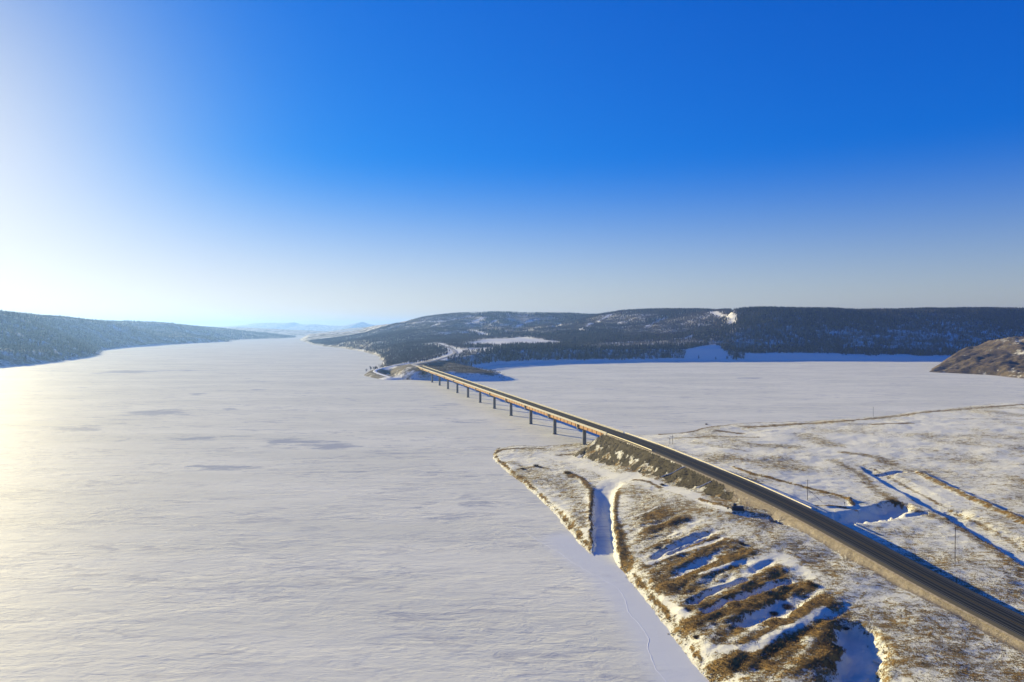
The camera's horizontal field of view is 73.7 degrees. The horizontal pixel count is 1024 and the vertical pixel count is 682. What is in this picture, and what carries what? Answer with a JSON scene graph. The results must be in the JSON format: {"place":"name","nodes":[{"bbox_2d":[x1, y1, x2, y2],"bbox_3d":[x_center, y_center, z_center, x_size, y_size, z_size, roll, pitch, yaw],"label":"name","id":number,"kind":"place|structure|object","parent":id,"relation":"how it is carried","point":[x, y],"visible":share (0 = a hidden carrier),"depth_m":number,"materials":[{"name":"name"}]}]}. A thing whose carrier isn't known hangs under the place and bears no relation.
{"place":"outdoors","nodes":[
{"label":"outdoors","id":0,"kind":"place"},
{"bbox_2d":[0,314,294,365],"bbox_3d":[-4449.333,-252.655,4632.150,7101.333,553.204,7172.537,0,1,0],"label":"hills","id":1,"kind":"structure","parent":0,"point":[13,361],"depth_m":3969.93,"materials":[{"name":"green plant"}]},
{"bbox_2d":[0,310,294,362],"bbox_3d":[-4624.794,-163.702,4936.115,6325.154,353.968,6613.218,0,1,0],"label":"hillside woods","id":2,"kind":"object","parent":1,"relation":"on","point":[21,329],"visible":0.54,"depth_m":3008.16,"materials":[{"name":"green plant"}]},
{"bbox_2d":[218,327,366,335],"bbox_3d":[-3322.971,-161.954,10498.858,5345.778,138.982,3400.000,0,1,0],"label":"hills","id":3,"kind":"structure","parent":0,"point":[293,332],"depth_m":9956.29,"materials":[{"name":"white snow"}]},
{"bbox_2d":[217,322,375,330],"bbox_3d":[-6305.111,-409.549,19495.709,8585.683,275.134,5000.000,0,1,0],"label":"mountains","id":4,"kind":"structure","parent":0,"point":[297,326],"depth_m":18457.31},
{"bbox_2d":[373,356,437,377],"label":"gravel track","id":5,"kind":"structure","parent":0,"point":[375,371],"depth_m":1681.39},
{"bbox_2d":[411,343,457,365],"bbox_3d":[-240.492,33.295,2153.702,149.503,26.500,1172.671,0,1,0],"label":"road","id":6,"kind":"structure","parent":0,"point":[453,350],"depth_m":1872.23,"materials":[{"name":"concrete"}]},
{"bbox_2d":[0,336,1023,681],"bbox_3d":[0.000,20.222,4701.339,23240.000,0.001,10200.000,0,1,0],"label":"ice","id":7,"kind":"structure","parent":0,"point":[296,508],"depth_m":422.76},
{"bbox_2d":[416,366,628,444],"bbox_3d":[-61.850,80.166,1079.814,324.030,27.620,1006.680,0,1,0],"label":"road bridge","id":8,"kind":"structure","parent":7,"relation":"on","point":[580,423],"depth_m":804.14,"materials":[{"name":"concrete"}]},
{"bbox_2d":[512,526,665,681],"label":"ice ridge","id":9,"kind":"structure","parent":7,"relation":"on","point":[625,601],"depth_m":275.80,"materials":[{"name":"white ice"}]},
{"bbox_2d":[0,0,1023,326],"label":"sky","id":10,"kind":"structure","parent":0,"point":[212,163],"materials":[{"name":"blue"}]},
{"bbox_2d":[299,308,1023,380],"bbox_3d":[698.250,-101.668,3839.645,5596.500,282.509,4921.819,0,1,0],"label":"bank","id":11,"kind":"structure","parent":0,"point":[706,352],"depth_m":2490.56,"materials":[{"name":"white snow"}]},
{"bbox_2d":[410,359,504,377],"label":"bank brush","id":12,"kind":"object","parent":11,"relation":"on","point":[461,365],"visible":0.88,"depth_m":1576.34,"materials":[{"name":"plant"}]},
{"bbox_2d":[309,306,1023,369],"bbox_3d":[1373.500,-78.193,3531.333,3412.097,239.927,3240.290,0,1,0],"label":"spruce woods","id":13,"kind":"object","parent":11,"relation":"on","point":[837,348],"visible":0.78,"depth_m":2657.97,"materials":[{"name":"green plant"}]},
{"bbox_2d":[493,402,1023,681],"bbox_3d":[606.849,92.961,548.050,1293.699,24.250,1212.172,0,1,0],"label":"land","id":14,"kind":"structure","parent":0,"point":[884,440],"depth_m":356.88,"materials":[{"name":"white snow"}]},
{"bbox_2d":[494,445,721,681],"bbox_3d":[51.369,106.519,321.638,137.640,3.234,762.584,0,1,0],"label":"shore stones","id":15,"kind":"object","parent":14,"relation":"on","point":[623,569],"visible":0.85,"depth_m":318.97,"materials":[{"name":"stone"}]},
{"bbox_2d":[573,434,730,498],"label":"riprap","id":16,"kind":"object","parent":14,"relation":"on","point":[639,462],"visible":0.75,"depth_m":517.22,"materials":[{"name":"stone"}]},
{"bbox_2d":[727,503,744,510],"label":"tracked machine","id":17,"kind":"object","parent":14,"relation":"on","point":[734,507],"visible":1,"depth_m":377.93,"materials":[{"name":"metal"}]},
{"bbox_2d":[782,603,793,608],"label":"shrub","id":18,"kind":"object","parent":14,"relation":"on","point":[787,605],"visible":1,"depth_m":264.11,"materials":[{"name":"brown plant"}]},
{"bbox_2d":[605,434,1023,643],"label":"road shoulder","id":19,"kind":"object","parent":14,"relation":"on","point":[1000,630],"visible":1,"depth_m":302.06},
{"bbox_2d":[607,433,651,450],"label":"guardrail","id":20,"kind":"object","parent":19,"relation":"on","point":[629,441],"visible":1,"depth_m":544.03,"materials":[{"name":"metal"}]},
{"bbox_2d":[625,432,811,508],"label":"guardrail","id":21,"kind":"object","parent":19,"relation":"on","point":[725,470],"visible":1,"depth_m":445.92,"materials":[{"name":"metal"}]},
{"bbox_2d":[609,433,1023,640],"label":"road","id":22,"kind":"structure","parent":0,"point":[999,616],"depth_m":307.55,"materials":[{"name":"grey asphalt"}]},
{"bbox_2d":[929,336,1023,378],"bbox_3d":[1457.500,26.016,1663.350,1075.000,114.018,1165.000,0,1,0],"label":"headland","id":23,"kind":"structure","parent":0,"point":[1004,357],"depth_m":1739.23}
]}

